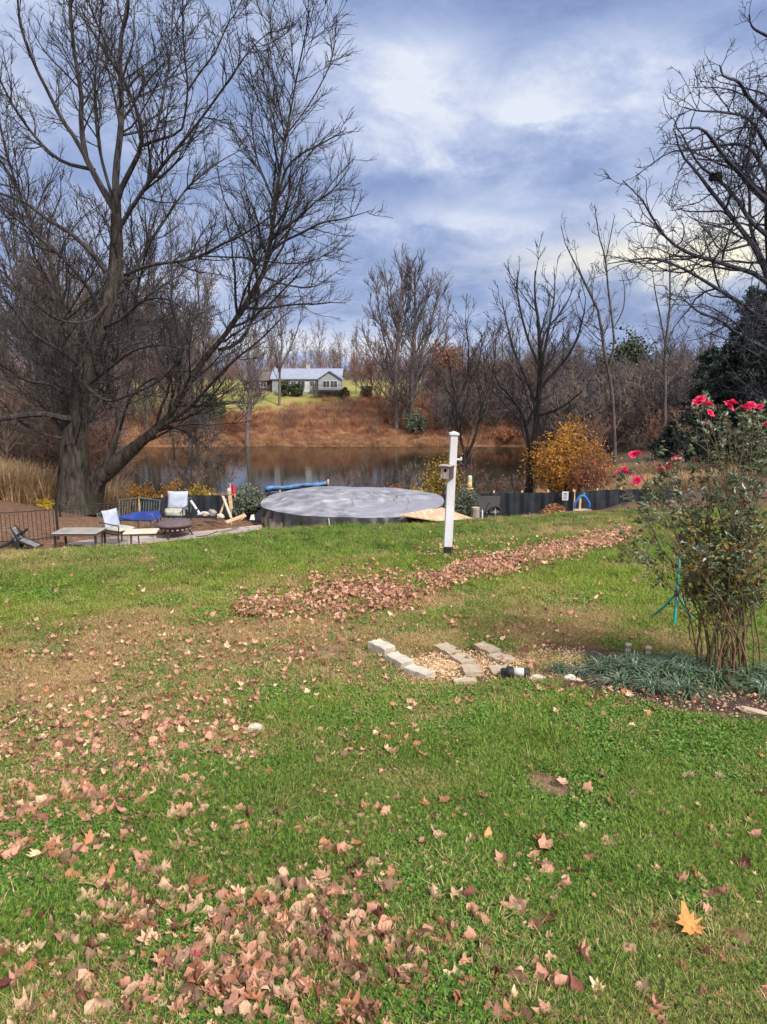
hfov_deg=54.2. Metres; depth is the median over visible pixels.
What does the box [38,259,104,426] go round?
woods tree
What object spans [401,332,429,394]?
reddish tree
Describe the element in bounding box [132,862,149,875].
fallen leaf
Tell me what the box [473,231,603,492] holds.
young tree
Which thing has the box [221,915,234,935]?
fallen leaf
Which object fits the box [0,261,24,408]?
woods tree
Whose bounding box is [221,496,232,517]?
board
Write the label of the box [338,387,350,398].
house shrub
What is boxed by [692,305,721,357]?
woods tree
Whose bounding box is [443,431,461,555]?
white post
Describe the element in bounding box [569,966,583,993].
fallen leaf
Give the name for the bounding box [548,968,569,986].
fallen leaf
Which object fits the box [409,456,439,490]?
bare bush
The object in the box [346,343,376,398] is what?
reddish tree
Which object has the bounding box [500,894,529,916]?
fallen leaf
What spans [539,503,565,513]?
leaf pile
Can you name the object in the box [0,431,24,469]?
bare bush
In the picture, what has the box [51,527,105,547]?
patio table
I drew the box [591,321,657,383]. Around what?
evergreen tree
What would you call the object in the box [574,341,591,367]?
woods tree
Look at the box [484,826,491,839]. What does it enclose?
fallen leaf
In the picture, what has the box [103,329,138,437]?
bank tree
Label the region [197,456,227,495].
bare bush
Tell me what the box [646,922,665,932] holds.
fallen leaf
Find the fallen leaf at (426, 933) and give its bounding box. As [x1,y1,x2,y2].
[419,923,433,938]
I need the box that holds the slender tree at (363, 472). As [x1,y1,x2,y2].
[358,440,374,486]
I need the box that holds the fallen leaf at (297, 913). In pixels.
[292,910,303,925]
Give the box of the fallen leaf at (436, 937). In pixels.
[430,934,447,943]
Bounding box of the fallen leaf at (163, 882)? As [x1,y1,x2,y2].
[156,877,173,891]
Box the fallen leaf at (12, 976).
[8,967,17,987]
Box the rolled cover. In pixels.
[264,479,328,492]
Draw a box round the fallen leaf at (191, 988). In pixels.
[176,984,198,1001]
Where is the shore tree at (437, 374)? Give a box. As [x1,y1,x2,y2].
[428,338,445,396]
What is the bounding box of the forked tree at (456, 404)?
[428,295,511,479]
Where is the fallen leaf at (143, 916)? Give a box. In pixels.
[136,909,155,921]
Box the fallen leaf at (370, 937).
[367,934,374,946]
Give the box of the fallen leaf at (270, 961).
[266,949,278,965]
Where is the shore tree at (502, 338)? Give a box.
[487,311,520,370]
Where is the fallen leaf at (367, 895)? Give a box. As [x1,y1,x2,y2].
[362,894,381,897]
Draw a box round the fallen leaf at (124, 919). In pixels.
[121,916,138,924]
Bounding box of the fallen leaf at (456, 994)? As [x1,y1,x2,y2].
[453,989,462,1010]
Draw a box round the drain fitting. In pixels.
[501,666,529,679]
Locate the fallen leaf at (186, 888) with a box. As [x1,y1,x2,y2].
[177,884,197,895]
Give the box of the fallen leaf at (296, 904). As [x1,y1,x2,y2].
[289,900,306,912]
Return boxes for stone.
[208,509,216,515]
[217,513,223,518]
[245,723,264,732]
[529,674,545,679]
[564,674,575,680]
[735,706,766,714]
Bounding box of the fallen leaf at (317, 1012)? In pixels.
[315,998,326,1017]
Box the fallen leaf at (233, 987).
[224,985,245,997]
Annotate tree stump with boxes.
[471,507,479,517]
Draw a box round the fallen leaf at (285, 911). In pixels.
[277,907,296,927]
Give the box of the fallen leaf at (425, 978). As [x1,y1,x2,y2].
[422,974,430,983]
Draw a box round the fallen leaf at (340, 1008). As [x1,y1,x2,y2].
[335,1004,355,1017]
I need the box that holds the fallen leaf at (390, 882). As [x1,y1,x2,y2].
[384,874,396,892]
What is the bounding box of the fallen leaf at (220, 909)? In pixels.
[208,905,232,917]
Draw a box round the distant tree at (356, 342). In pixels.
[351,320,363,376]
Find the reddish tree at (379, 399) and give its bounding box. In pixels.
[369,381,390,417]
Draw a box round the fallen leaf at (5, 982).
[0,977,12,988]
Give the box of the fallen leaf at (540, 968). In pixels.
[533,960,549,984]
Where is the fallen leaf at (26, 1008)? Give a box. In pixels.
[24,999,35,1014]
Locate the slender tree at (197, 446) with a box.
[169,314,224,493]
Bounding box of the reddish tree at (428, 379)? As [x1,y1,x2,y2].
[415,358,435,404]
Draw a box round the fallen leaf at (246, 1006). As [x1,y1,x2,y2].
[239,1000,254,1021]
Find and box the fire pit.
[154,516,194,539]
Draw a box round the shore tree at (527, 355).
[513,342,537,411]
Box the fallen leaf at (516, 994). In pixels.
[508,984,518,1005]
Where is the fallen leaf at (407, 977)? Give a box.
[398,969,410,984]
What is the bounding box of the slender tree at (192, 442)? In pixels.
[165,366,210,493]
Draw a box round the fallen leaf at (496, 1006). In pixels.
[484,999,505,1023]
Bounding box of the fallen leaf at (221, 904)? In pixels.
[205,902,229,917]
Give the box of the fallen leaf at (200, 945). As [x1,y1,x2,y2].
[190,937,213,958]
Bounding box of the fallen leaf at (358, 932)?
[344,919,370,937]
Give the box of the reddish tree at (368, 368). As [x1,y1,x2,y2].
[350,349,384,403]
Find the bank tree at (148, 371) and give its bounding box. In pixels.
[124,241,174,429]
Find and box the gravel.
[383,637,766,720]
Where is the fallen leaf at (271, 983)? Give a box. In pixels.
[265,978,273,986]
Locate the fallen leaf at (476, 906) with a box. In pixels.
[466,902,478,915]
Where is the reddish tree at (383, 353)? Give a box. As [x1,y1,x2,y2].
[367,324,402,396]
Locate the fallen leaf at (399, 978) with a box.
[395,970,406,980]
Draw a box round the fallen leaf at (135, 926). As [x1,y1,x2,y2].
[125,913,137,935]
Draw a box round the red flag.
[230,484,235,524]
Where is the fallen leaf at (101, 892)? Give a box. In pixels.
[87,887,103,899]
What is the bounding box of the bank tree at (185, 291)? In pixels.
[163,259,216,434]
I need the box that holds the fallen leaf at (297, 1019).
[294,1014,307,1023]
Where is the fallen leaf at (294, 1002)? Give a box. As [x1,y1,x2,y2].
[289,998,302,1015]
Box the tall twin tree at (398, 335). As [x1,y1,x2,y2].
[355,243,461,430]
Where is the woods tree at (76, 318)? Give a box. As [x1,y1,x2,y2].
[46,275,104,421]
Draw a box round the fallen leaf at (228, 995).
[225,985,241,998]
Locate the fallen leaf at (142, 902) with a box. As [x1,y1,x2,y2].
[126,895,146,910]
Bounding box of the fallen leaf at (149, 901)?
[144,893,154,905]
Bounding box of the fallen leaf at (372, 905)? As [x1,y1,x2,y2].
[365,900,381,913]
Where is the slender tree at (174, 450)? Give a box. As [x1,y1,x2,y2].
[149,361,193,490]
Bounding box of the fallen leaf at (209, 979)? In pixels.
[205,975,224,999]
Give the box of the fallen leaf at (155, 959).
[150,952,164,968]
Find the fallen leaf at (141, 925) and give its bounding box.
[134,919,144,932]
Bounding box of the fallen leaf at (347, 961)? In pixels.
[335,957,353,974]
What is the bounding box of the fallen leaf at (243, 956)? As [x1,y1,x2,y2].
[239,949,256,965]
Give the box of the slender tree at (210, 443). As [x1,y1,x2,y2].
[194,381,227,491]
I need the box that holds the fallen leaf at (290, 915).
[287,911,298,921]
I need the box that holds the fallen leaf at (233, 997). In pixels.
[223,989,244,1013]
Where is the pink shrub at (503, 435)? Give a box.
[482,429,529,441]
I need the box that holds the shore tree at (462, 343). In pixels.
[452,317,472,372]
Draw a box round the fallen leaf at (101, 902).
[95,897,106,909]
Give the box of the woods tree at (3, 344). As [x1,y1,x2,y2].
[0,321,9,412]
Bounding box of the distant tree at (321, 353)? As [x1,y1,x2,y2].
[311,344,326,364]
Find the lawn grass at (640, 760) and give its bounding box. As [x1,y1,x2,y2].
[0,504,766,1023]
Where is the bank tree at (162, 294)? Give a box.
[140,269,186,412]
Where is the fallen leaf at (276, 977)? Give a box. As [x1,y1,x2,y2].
[262,964,282,981]
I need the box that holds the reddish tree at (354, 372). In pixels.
[345,360,362,387]
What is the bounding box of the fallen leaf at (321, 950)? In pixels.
[319,944,336,962]
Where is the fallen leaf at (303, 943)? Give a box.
[296,936,307,954]
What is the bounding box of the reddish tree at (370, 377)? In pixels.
[365,358,393,407]
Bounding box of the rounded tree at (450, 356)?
[424,338,465,388]
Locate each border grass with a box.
[539,661,579,677]
[548,662,600,683]
[560,651,651,688]
[578,667,665,698]
[588,649,681,685]
[607,670,699,704]
[612,650,667,675]
[620,656,702,695]
[642,653,728,695]
[650,649,694,667]
[652,671,734,707]
[666,652,730,674]
[674,659,751,694]
[701,659,766,690]
[718,671,766,706]
[736,660,766,688]
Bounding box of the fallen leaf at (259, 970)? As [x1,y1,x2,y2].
[252,965,263,973]
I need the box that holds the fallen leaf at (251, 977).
[246,967,264,992]
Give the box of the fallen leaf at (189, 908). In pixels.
[179,903,197,913]
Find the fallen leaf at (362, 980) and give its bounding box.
[356,972,368,984]
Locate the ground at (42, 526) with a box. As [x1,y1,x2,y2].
[0,370,766,893]
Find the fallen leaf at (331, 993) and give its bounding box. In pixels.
[322,984,345,999]
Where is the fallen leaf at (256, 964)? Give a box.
[240,958,261,972]
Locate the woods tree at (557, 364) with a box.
[545,342,562,383]
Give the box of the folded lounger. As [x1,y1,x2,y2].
[0,525,42,548]
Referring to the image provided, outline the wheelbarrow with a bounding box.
[477,496,506,516]
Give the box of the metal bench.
[112,497,159,533]
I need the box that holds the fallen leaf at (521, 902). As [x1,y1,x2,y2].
[513,898,524,914]
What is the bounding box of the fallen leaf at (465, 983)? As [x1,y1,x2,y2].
[461,981,475,992]
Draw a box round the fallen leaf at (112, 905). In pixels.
[105,897,114,913]
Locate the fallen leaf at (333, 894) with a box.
[325,890,338,898]
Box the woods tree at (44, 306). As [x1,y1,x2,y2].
[0,209,87,435]
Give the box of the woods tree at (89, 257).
[58,166,149,454]
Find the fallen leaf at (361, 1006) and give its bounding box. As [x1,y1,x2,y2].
[359,1003,377,1018]
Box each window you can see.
[310,381,314,386]
[323,381,329,387]
[330,381,337,387]
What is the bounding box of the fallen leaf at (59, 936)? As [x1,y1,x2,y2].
[54,926,73,942]
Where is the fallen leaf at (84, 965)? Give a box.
[72,960,97,970]
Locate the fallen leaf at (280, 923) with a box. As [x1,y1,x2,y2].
[279,916,297,926]
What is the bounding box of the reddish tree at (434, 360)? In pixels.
[422,342,442,395]
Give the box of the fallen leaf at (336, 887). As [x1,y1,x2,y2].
[327,880,342,899]
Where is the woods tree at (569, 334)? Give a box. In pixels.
[558,313,573,362]
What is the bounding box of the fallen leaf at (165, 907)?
[157,901,172,910]
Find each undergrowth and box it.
[0,370,146,500]
[417,345,572,437]
[496,340,766,467]
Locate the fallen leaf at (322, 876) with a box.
[312,866,330,883]
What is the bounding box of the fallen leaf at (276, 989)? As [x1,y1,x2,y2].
[268,983,283,1001]
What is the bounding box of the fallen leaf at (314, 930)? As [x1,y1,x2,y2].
[302,923,322,937]
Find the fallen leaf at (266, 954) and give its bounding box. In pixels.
[258,942,272,966]
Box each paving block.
[368,638,394,657]
[386,651,413,668]
[403,663,434,678]
[433,642,461,656]
[450,652,475,664]
[453,677,476,684]
[461,663,482,675]
[473,641,500,653]
[487,651,514,663]
[489,664,506,674]
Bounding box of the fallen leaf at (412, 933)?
[405,927,418,940]
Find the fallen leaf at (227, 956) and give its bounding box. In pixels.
[215,953,233,965]
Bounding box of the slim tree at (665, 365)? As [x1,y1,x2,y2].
[630,233,689,433]
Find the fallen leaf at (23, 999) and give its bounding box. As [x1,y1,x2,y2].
[9,986,33,1021]
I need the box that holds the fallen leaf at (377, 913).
[372,899,384,917]
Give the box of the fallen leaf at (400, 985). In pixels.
[392,983,418,998]
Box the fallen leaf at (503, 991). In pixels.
[495,984,507,996]
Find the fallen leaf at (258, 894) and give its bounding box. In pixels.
[248,889,268,905]
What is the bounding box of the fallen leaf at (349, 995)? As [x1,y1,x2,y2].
[347,988,363,1014]
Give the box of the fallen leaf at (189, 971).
[182,967,195,977]
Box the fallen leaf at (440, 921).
[432,908,443,925]
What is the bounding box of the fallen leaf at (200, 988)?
[187,986,207,1003]
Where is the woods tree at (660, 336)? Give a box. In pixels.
[654,313,679,369]
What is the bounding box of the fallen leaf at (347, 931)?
[336,928,356,939]
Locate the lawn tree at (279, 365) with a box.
[261,285,309,405]
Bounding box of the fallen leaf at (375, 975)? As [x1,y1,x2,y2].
[368,969,379,984]
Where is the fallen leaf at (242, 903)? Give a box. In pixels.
[236,894,246,908]
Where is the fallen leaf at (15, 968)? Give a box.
[13,963,25,980]
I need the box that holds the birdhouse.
[438,464,454,478]
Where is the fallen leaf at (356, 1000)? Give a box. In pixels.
[337,989,360,1006]
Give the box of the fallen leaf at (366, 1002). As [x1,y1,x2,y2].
[363,995,375,1018]
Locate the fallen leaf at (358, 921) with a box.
[348,917,360,930]
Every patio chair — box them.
[97,508,139,544]
[160,491,191,520]
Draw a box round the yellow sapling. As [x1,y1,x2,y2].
[416,445,464,503]
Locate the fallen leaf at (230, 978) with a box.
[219,974,234,996]
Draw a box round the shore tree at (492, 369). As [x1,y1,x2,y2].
[482,336,504,419]
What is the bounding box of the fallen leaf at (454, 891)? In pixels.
[450,886,462,906]
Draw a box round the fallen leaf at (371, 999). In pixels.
[359,995,375,1010]
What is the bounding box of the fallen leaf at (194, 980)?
[186,976,198,984]
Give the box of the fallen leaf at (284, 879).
[280,875,297,888]
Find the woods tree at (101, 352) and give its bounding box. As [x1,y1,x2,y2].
[70,267,125,426]
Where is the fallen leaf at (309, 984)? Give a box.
[299,971,316,992]
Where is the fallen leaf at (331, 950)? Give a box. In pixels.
[326,942,335,964]
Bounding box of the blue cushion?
[119,511,161,519]
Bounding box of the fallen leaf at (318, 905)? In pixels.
[304,902,324,920]
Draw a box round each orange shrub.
[517,411,624,492]
[563,432,616,491]
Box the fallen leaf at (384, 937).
[373,928,385,943]
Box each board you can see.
[190,500,201,514]
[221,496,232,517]
[225,514,244,523]
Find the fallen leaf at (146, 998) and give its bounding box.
[142,988,155,1004]
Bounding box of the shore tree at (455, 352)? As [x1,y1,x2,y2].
[440,340,467,419]
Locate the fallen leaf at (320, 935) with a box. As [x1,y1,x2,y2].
[314,925,332,944]
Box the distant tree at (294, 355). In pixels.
[288,340,299,367]
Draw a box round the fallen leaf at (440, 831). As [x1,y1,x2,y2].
[431,823,445,839]
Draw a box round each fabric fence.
[138,493,236,518]
[236,490,445,520]
[461,489,574,516]
[574,487,680,509]
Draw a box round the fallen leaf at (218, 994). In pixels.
[213,988,230,1006]
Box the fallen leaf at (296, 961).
[292,958,308,977]
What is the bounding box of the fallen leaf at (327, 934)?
[318,919,332,944]
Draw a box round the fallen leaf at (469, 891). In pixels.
[463,884,477,896]
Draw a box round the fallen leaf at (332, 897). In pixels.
[322,888,339,898]
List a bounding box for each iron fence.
[0,506,59,541]
[58,502,138,516]
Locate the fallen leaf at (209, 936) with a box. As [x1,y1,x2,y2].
[204,932,213,955]
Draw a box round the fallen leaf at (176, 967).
[174,963,184,981]
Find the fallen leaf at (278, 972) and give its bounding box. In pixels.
[266,966,280,977]
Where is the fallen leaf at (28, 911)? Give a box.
[20,907,31,918]
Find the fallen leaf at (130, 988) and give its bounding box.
[120,980,140,994]
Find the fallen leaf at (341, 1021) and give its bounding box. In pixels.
[334,1014,357,1023]
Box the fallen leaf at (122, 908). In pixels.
[118,902,130,915]
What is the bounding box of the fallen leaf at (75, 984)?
[64,978,82,996]
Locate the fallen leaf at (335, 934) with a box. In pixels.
[327,928,342,943]
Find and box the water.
[118,446,553,497]
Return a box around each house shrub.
[281,379,292,395]
[290,383,303,395]
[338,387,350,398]
[360,386,373,397]
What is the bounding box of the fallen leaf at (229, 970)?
[224,965,240,975]
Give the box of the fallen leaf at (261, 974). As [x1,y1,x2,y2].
[257,972,275,981]
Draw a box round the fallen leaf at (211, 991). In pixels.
[203,982,226,996]
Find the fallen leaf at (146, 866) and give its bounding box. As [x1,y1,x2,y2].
[137,858,148,874]
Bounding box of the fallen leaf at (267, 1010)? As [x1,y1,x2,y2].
[258,1001,277,1021]
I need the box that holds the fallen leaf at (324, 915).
[321,908,335,922]
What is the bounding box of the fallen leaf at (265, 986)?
[247,974,268,992]
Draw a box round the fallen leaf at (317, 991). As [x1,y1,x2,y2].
[312,979,323,999]
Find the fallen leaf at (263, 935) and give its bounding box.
[245,931,268,947]
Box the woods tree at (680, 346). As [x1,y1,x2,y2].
[675,332,691,359]
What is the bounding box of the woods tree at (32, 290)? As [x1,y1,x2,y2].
[0,175,77,446]
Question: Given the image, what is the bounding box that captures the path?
[64,525,261,545]
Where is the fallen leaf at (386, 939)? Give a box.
[382,935,390,952]
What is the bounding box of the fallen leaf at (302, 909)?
[294,903,307,916]
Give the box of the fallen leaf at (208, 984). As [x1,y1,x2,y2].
[202,977,220,999]
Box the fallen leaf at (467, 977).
[454,974,474,985]
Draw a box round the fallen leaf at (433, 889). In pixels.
[427,881,444,901]
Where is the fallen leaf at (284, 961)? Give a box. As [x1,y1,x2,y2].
[274,954,294,966]
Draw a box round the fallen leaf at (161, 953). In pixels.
[153,947,172,958]
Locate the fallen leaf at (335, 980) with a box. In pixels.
[326,977,342,988]
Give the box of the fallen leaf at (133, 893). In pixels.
[122,887,144,902]
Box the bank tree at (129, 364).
[83,238,155,421]
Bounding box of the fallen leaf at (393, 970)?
[389,966,401,982]
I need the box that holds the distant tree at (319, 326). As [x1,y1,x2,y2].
[308,316,326,367]
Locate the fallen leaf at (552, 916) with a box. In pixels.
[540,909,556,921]
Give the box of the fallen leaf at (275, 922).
[263,920,278,930]
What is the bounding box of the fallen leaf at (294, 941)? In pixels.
[287,938,299,959]
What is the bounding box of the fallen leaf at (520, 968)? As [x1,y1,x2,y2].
[508,966,523,971]
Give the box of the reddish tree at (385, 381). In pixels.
[373,353,392,404]
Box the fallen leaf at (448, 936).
[445,931,451,950]
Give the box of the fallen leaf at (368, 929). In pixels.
[360,922,376,932]
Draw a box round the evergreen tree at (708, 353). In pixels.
[660,345,725,465]
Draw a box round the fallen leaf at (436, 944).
[423,939,438,953]
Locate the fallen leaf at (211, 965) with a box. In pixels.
[206,958,218,970]
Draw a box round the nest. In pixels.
[708,170,723,183]
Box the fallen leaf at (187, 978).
[185,976,204,985]
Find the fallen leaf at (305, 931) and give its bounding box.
[301,928,313,934]
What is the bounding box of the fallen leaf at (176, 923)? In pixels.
[168,920,188,930]
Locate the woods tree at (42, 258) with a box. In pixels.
[0,160,91,432]
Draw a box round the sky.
[0,0,766,369]
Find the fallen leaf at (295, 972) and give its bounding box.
[280,965,303,990]
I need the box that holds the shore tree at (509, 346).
[503,311,524,386]
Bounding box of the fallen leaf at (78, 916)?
[74,910,91,927]
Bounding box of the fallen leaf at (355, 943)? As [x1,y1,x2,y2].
[346,936,359,951]
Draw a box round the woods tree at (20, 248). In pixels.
[6,232,52,410]
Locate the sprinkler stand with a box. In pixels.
[652,533,692,625]
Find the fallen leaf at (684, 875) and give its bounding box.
[675,869,689,880]
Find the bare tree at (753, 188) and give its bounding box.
[591,0,766,414]
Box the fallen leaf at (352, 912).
[344,908,365,922]
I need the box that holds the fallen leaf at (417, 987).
[406,984,419,989]
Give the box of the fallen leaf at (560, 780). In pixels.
[557,776,568,787]
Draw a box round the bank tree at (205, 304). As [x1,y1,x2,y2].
[174,195,220,395]
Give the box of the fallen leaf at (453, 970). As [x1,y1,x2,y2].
[443,964,463,980]
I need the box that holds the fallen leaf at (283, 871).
[278,866,288,879]
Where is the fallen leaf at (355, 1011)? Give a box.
[346,1009,362,1022]
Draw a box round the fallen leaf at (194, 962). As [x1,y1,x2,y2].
[187,957,204,979]
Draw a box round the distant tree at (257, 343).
[250,324,266,364]
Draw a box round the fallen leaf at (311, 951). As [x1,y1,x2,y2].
[306,943,327,962]
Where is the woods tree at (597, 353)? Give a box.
[589,327,612,372]
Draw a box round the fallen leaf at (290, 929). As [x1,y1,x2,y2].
[281,920,296,938]
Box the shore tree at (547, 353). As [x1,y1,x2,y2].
[536,330,567,382]
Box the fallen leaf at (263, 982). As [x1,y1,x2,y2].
[257,969,271,988]
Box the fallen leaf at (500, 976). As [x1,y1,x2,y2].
[487,971,502,983]
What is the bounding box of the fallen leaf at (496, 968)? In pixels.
[491,962,500,975]
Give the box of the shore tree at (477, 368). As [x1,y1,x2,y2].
[462,342,484,390]
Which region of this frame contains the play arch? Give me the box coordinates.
[574,493,590,510]
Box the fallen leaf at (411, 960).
[407,952,416,962]
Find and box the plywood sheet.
[400,507,472,520]
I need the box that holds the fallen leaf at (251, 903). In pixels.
[239,897,262,908]
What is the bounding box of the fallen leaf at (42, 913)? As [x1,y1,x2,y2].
[39,902,58,922]
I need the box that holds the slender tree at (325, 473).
[323,457,338,485]
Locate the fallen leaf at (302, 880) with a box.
[296,871,306,893]
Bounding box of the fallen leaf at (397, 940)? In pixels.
[396,936,407,945]
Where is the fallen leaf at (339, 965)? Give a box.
[328,963,344,972]
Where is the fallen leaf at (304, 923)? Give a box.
[297,921,319,928]
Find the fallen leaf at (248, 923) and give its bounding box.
[235,918,254,934]
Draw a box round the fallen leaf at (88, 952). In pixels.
[84,947,96,964]
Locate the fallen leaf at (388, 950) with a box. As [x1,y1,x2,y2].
[384,946,398,961]
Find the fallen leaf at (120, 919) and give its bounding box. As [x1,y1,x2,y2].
[116,913,129,929]
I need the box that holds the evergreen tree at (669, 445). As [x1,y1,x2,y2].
[641,413,695,464]
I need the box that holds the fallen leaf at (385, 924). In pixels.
[371,918,396,938]
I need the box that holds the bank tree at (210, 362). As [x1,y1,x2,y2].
[186,274,228,392]
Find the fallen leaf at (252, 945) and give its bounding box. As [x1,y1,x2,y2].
[239,936,260,952]
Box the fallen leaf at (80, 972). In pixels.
[78,968,93,986]
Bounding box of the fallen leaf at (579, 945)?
[574,938,582,954]
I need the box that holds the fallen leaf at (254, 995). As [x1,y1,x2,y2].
[244,987,264,1002]
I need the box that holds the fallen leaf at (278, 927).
[269,925,286,938]
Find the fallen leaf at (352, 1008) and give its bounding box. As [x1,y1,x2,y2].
[345,998,358,1017]
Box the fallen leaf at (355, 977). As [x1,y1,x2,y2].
[348,971,364,986]
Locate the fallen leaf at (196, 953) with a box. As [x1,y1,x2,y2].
[192,950,202,959]
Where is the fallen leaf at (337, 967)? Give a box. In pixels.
[332,959,344,970]
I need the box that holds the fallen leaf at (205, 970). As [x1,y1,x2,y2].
[189,964,207,980]
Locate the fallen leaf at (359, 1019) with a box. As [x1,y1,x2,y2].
[351,1011,371,1023]
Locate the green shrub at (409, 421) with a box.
[402,408,429,435]
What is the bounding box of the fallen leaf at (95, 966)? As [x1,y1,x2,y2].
[89,960,102,970]
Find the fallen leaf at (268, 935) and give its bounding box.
[265,929,271,943]
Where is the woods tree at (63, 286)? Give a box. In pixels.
[22,235,101,426]
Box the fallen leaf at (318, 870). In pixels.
[311,867,325,878]
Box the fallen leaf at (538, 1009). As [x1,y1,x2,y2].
[531,996,561,1020]
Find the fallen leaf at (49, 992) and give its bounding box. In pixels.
[42,987,62,1000]
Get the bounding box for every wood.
[0,275,216,416]
[14,328,714,383]
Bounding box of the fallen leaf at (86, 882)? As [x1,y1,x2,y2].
[78,872,105,884]
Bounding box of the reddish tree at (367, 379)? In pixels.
[352,341,378,385]
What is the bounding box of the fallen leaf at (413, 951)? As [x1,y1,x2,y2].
[409,948,421,963]
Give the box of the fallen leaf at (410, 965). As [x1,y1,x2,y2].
[396,963,413,973]
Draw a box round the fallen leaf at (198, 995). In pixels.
[191,990,212,1005]
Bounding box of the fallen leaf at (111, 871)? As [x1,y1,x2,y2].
[100,863,117,879]
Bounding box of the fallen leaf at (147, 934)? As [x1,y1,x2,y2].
[143,928,163,949]
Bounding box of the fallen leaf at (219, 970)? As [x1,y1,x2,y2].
[209,967,223,981]
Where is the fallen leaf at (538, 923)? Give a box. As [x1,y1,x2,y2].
[528,917,543,932]
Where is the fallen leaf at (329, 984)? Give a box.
[323,981,347,996]
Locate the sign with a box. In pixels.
[562,492,568,499]
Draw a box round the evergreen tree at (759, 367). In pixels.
[671,282,766,474]
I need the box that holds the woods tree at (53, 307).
[6,238,100,426]
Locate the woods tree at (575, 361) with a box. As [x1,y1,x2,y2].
[561,339,579,380]
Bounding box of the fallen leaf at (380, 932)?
[376,927,394,937]
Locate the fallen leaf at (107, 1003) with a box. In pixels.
[84,996,112,1015]
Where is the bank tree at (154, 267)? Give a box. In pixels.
[132,220,173,400]
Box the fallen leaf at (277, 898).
[266,892,281,904]
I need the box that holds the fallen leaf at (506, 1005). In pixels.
[499,997,516,1021]
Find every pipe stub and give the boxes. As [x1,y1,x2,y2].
[625,643,631,651]
[645,645,651,653]
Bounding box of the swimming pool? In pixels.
[256,486,444,528]
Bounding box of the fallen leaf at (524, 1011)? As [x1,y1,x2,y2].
[512,1002,532,1023]
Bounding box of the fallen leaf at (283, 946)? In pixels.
[279,941,293,956]
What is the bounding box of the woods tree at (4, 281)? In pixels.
[0,142,97,463]
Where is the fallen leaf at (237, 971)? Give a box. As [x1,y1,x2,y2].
[233,967,244,988]
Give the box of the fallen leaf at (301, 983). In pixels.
[295,978,310,1001]
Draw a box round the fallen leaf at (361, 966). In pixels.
[355,957,373,971]
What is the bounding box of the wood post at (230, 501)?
[228,495,232,508]
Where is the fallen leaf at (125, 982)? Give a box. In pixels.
[118,976,130,988]
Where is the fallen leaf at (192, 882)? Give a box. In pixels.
[189,875,196,888]
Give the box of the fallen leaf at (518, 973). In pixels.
[505,969,528,985]
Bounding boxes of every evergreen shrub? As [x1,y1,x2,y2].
[201,394,229,421]
[225,481,268,519]
[454,481,487,517]
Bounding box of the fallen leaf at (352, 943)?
[347,933,372,953]
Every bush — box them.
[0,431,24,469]
[1,424,49,465]
[19,420,58,477]
[35,498,55,508]
[89,428,111,465]
[89,435,128,487]
[121,475,160,512]
[122,399,137,419]
[128,399,152,426]
[134,421,148,433]
[136,404,157,423]
[156,469,189,490]
[156,478,191,496]
[181,467,207,492]
[187,481,218,495]
[193,467,215,489]
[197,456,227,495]
[214,455,243,489]
[276,403,296,430]
[277,417,288,436]
[285,400,299,422]
[305,418,323,435]
[326,396,349,422]
[326,459,358,486]
[329,415,340,426]
[338,391,360,416]
[347,469,367,486]
[358,409,368,423]
[362,418,375,435]
[370,415,380,434]
[379,401,391,419]
[381,471,409,487]
[385,401,406,427]
[393,462,422,488]
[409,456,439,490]
[410,483,427,491]
[412,410,425,434]
[423,404,439,430]
[456,452,489,490]
[472,414,485,435]
[475,478,495,492]
[478,406,494,431]
[487,474,510,492]
[499,473,525,492]
[514,465,534,492]
[560,405,601,451]
[577,423,605,462]
[586,429,606,453]
[588,406,620,462]
[601,390,766,681]
[603,413,627,453]
[616,407,645,452]
[625,425,648,460]
[640,392,686,439]
[640,421,658,445]
[643,415,665,456]
[670,406,695,453]
[670,426,694,455]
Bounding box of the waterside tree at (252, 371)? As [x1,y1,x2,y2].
[224,289,283,445]
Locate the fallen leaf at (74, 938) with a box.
[69,933,79,945]
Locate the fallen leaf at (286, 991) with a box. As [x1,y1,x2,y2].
[279,980,299,999]
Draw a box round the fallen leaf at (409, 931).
[406,929,419,939]
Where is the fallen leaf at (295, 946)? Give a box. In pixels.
[292,943,302,966]
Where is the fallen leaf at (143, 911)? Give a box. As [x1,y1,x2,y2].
[132,907,148,918]
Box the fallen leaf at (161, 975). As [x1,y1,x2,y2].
[152,969,165,980]
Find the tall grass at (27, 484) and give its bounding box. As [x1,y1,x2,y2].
[0,393,764,516]
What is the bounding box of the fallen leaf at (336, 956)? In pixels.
[329,951,340,967]
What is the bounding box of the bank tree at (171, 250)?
[139,187,195,380]
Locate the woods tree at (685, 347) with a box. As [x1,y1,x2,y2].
[679,334,693,360]
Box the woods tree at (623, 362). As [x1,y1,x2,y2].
[614,350,631,374]
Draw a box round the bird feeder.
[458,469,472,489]
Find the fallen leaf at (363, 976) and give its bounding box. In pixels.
[357,971,369,989]
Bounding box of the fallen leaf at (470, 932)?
[461,925,479,940]
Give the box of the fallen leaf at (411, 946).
[398,942,419,957]
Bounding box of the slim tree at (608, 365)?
[561,202,632,467]
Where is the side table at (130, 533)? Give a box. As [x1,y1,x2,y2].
[123,528,158,544]
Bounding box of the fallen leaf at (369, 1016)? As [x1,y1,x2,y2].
[359,1009,373,1023]
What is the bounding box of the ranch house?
[243,364,344,395]
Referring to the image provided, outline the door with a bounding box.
[304,381,308,391]
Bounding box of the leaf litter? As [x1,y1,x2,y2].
[0,518,766,1023]
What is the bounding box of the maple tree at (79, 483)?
[0,0,390,514]
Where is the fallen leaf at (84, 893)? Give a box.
[76,887,95,903]
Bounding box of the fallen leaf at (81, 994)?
[77,990,88,1004]
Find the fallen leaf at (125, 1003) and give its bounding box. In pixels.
[123,995,136,1013]

